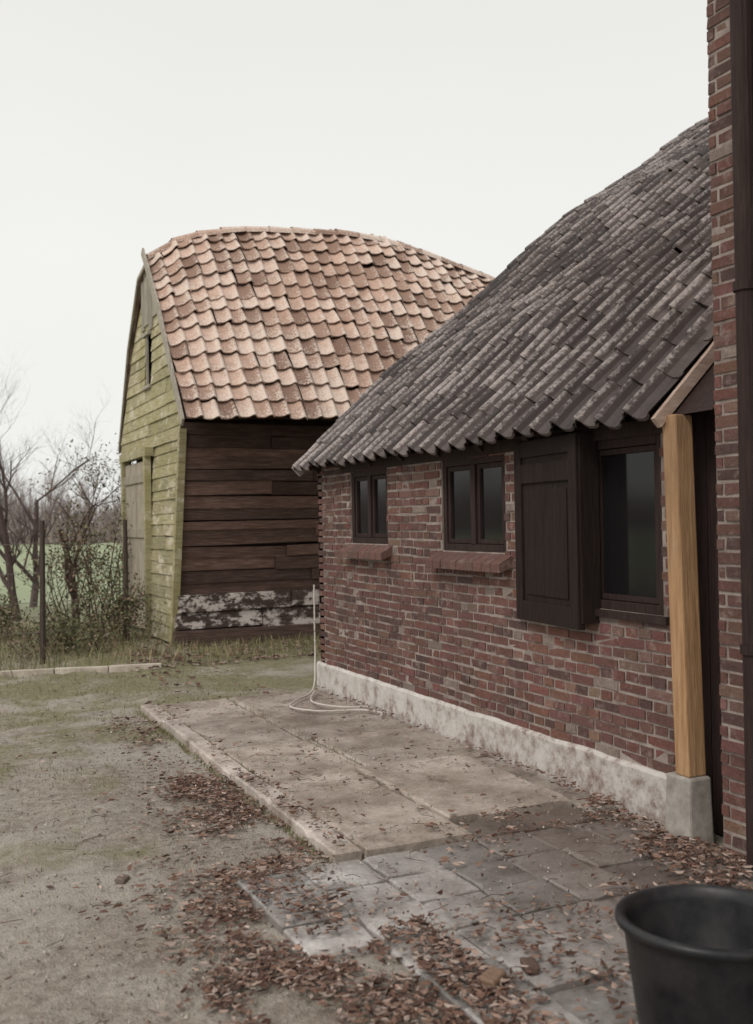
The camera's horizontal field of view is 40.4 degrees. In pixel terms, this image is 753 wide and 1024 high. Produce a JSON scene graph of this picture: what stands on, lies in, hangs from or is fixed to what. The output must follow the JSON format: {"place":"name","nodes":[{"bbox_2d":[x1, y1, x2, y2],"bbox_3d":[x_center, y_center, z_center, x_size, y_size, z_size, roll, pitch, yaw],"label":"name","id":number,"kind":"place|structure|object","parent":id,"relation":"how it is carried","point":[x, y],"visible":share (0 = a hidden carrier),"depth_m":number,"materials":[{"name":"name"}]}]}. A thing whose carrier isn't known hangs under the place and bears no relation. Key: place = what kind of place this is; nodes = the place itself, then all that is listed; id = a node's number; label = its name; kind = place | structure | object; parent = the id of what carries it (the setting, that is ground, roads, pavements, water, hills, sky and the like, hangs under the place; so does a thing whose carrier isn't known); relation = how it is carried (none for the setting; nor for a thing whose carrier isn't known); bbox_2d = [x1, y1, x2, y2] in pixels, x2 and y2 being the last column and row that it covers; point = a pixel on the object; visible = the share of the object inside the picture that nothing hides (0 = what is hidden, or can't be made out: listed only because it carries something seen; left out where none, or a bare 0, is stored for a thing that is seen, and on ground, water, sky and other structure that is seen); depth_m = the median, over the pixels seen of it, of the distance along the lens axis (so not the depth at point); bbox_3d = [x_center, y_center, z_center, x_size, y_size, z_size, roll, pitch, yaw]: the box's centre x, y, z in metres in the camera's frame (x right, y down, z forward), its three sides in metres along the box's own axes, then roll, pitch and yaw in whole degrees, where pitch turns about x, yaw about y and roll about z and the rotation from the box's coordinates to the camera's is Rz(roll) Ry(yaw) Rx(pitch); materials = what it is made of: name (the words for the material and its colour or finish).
{"place":"outdoors","nodes":[
{"label":"outdoors","id":0,"kind":"place"},
{"bbox_2d":[118,226,494,647],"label":"wooden barn","id":1,"kind":"structure","parent":0,"point":[260,360],"depth_m":13.83,"materials":[{"name":"wood"}]},
{"bbox_2d":[124,462,144,627],"bbox_3d":[-3.575,0.487,15.278,0.058,2.426,1.535,-1,0,-25],"label":"barn door","id":2,"kind":"structure","parent":1,"relation":"in","point":[133,480],"depth_m":15.28,"materials":[{"name":"beige wood"}]},
{"bbox_2d":[141,330,151,390],"bbox_3d":[-3.340,-2.200,14.915,0.060,0.820,0.440,-1,0,-25],"label":"loft window frame","id":3,"kind":"structure","parent":1,"relation":"in","point":[144,336],"depth_m":14.90,"materials":[{"name":"beige wood"}]},
{"bbox_2d":[0,0,708,522],"label":"sky","id":4,"kind":"structure","parent":0,"point":[458,131],"materials":[{"name":"white"}]},
{"bbox_2d":[0,542,745,1023],"bbox_3d":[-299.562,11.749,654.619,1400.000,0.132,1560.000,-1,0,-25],"label":"ground","id":5,"kind":"structure","parent":0,"point":[54,920],"depth_m":5.01,"materials":[{"name":"beige soil"}]},
{"bbox_2d":[0,586,27,638],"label":"shrub","id":6,"kind":"object","parent":5,"relation":"on","point":[6,610],"visible":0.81,"depth_m":14.56,"materials":[{"name":"green plant"}]},
{"bbox_2d":[0,452,31,484],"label":"bare tree","id":7,"kind":"object","parent":5,"relation":"on","point":[12,463],"visible":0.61,"depth_m":18.85,"materials":[{"name":"brown plant"}]},
{"bbox_2d":[0,368,52,620],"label":"bare tree","id":8,"kind":"object","parent":5,"relation":"on","point":[9,583],"visible":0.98,"depth_m":17.55,"materials":[{"name":"brown plant"}]},
{"bbox_2d":[2,504,116,626],"bbox_3d":[-4.910,0.859,15.949,1.720,1.968,1.972,-1,0,3],"label":"shrub","id":9,"kind":"object","parent":5,"relation":"on","point":[50,567],"visible":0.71,"depth_m":15.74,"materials":[{"name":"green plant"}]},
{"bbox_2d":[0,339,118,607],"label":"bare tree","id":10,"kind":"object","parent":5,"relation":"on","point":[35,536],"visible":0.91,"depth_m":19.98,"materials":[{"name":"brown plant"}]},
{"bbox_2d":[0,466,121,545],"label":"distant trees","id":11,"kind":"object","parent":5,"relation":"on","point":[109,512],"visible":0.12,"depth_m":91.31,"materials":[{"name":"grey plant"}]},
{"bbox_2d":[17,603,110,652],"bbox_3d":[-3.982,1.454,13.110,1.101,0.698,0.957,-1,-1,37],"label":"shrub","id":12,"kind":"object","parent":5,"relation":"on","point":[63,625],"visible":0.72,"depth_m":13.03,"materials":[{"name":"green plant"}]},
{"bbox_2d":[0,520,129,663],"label":"wire fence","id":13,"kind":"object","parent":5,"relation":"on","point":[43,602],"visible":0.91,"depth_m":11.99,"materials":[{"name":"brown wood"}]},
{"bbox_2d":[29,429,120,623],"bbox_3d":[-4.598,0.240,16.524,1.860,3.247,1.732,-1,0,-3],"label":"bare tree","id":14,"kind":"object","parent":5,"relation":"on","point":[73,592],"visible":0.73,"depth_m":16.39,"materials":[{"name":"brown plant"}]},
{"bbox_2d":[0,663,161,677],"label":"concrete edging","id":15,"kind":"object","parent":5,"relation":"on","point":[65,670],"visible":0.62,"depth_m":11.21,"materials":[{"name":"beige concrete"}]},
{"bbox_2d":[0,591,165,662],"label":"bramble patch","id":16,"kind":"object","parent":5,"relation":"on","point":[32,640],"visible":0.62,"depth_m":12.86,"materials":[{"name":"green plant"}]},
{"bbox_2d":[34,462,133,629],"bbox_3d":[-4.150,0.446,15.752,1.748,2.761,2.042,-1,0,21],"label":"shrub","id":17,"kind":"object","parent":5,"relation":"on","point":[89,550],"visible":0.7,"depth_m":15.70,"materials":[{"name":"green plant"}]},
{"bbox_2d":[69,572,153,645],"bbox_3d":[-3.591,1.306,13.969,1.198,0.994,1.336,-1,0,-14],"label":"shrub","id":18,"kind":"object","parent":5,"relation":"on","point":[122,610],"visible":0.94,"depth_m":14.14,"materials":[{"name":"green plant"}]},
{"bbox_2d":[0,617,367,1023],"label":"grass","id":19,"kind":"structure","parent":5,"relation":"on","point":[207,649],"depth_m":11.93,"materials":[{"name":"green plant"}]},
{"bbox_2d":[115,874,539,993],"bbox_3d":[-0.343,1.598,3.975,2.020,0.077,0.261,-1,-1,31],"label":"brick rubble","id":20,"kind":"object","parent":5,"relation":"on","point":[491,976],"visible":0.91,"depth_m":3.46,"materials":[{"name":"brick"}]},
{"bbox_2d":[0,690,731,1023],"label":"fallen leaves","id":21,"kind":"object","parent":5,"relation":"on","point":[401,949],"visible":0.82,"depth_m":4.85,"materials":[{"name":"brown plant"}]},
{"bbox_2d":[0,626,752,1023],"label":"fallen leaves","id":22,"kind":"object","parent":5,"relation":"on","point":[290,964],"visible":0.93,"depth_m":3.99,"materials":[{"name":"brown plant"}]},
{"bbox_2d":[140,690,615,862],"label":"concrete slab terrace","id":23,"kind":"structure","parent":5,"relation":"on","point":[387,808],"depth_m":6.26,"materials":[{"name":"beige concrete"}]},
{"bbox_2d":[289,585,382,716],"bbox_3d":[-0.494,1.146,8.700,0.611,0.945,1.712,-1,0,-25],"label":"garden hose","id":24,"kind":"object","parent":23,"relation":"on","point":[311,700],"visible":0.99,"depth_m":8.53,"materials":[{"name":"plastic"}]},
{"bbox_2d":[237,807,752,1023],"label":"paving tiles","id":25,"kind":"object","parent":5,"relation":"on","point":[470,885],"visible":0.66,"depth_m":4.26,"materials":[{"name":"concrete"}]},
{"bbox_2d":[614,884,752,1023],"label":"black bucket","id":26,"kind":"object","parent":25,"relation":"on","point":[690,951],"visible":1,"depth_m":2.86,"materials":[{"name":"plastic"}]},
{"bbox_2d":[292,117,723,848],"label":"brick outbuilding","id":27,"kind":"structure","parent":5,"relation":"on","point":[512,465],"depth_m":6.54,"materials":[{"name":"red brick"}]},
{"bbox_2d":[351,468,387,543],"bbox_3d":[-0.028,-0.045,8.622,0.076,0.620,0.760,-1,0,-25],"label":"window frame","id":28,"kind":"structure","parent":27,"relation":"in","point":[372,537],"depth_m":8.60,"materials":[{"name":"brown wood"}]},
{"bbox_2d":[358,479,386,533],"bbox_3d":[-0.027,-0.045,8.622,0.006,0.470,0.610,-1,0,-25],"label":"window glass","id":29,"kind":"structure","parent":27,"relation":"in","point":[380,483],"depth_m":8.55,"materials":[{"name":"black"}]},
{"bbox_2d":[443,454,505,552],"bbox_3d":[0.694,-0.054,7.044,0.076,0.650,0.870,-1,0,-25],"label":"window frame","id":30,"kind":"structure","parent":27,"relation":"in","point":[476,543],"depth_m":7.01,"materials":[{"name":"brown wood"}]},
{"bbox_2d":[452,467,502,539],"bbox_3d":[0.695,-0.054,7.045,0.006,0.500,0.720,-1,0,-25],"label":"window glass","id":31,"kind":"structure","parent":27,"relation":"in","point":[491,477],"depth_m":6.97,"materials":[{"name":"black"}]},
{"bbox_2d":[602,451,656,597],"bbox_3d":[1.376,0.068,5.561,0.006,0.790,0.480,-1,0,-25],"label":"window glass","id":32,"kind":"structure","parent":27,"relation":"in","point":[628,479],"depth_m":5.56,"materials":[{"name":"black"}]},
{"bbox_2d":[598,433,663,615],"bbox_3d":[1.377,0.068,5.562,0.072,0.940,0.630,-1,0,-25],"label":"window frame","id":33,"kind":"structure","parent":27,"relation":"in","point":[652,442],"depth_m":5.45,"materials":[{"name":"brown wood"}]},
{"bbox_2d":[687,407,723,835],"bbox_3d":[1.717,0.458,5.093,0.030,2.300,0.445,-1,0,-25],"label":"plank door","id":34,"kind":"structure","parent":27,"relation":"in","point":[703,422],"depth_m":5.15,"materials":[{"name":"black wood"}]},
{"bbox_2d":[706,0,752,867],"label":"brick farmhouse","id":35,"kind":"object","parent":5,"relation":"on","point":[730,61],"visible":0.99,"depth_m":4.69,"materials":[{"name":"brick"}]}
]}

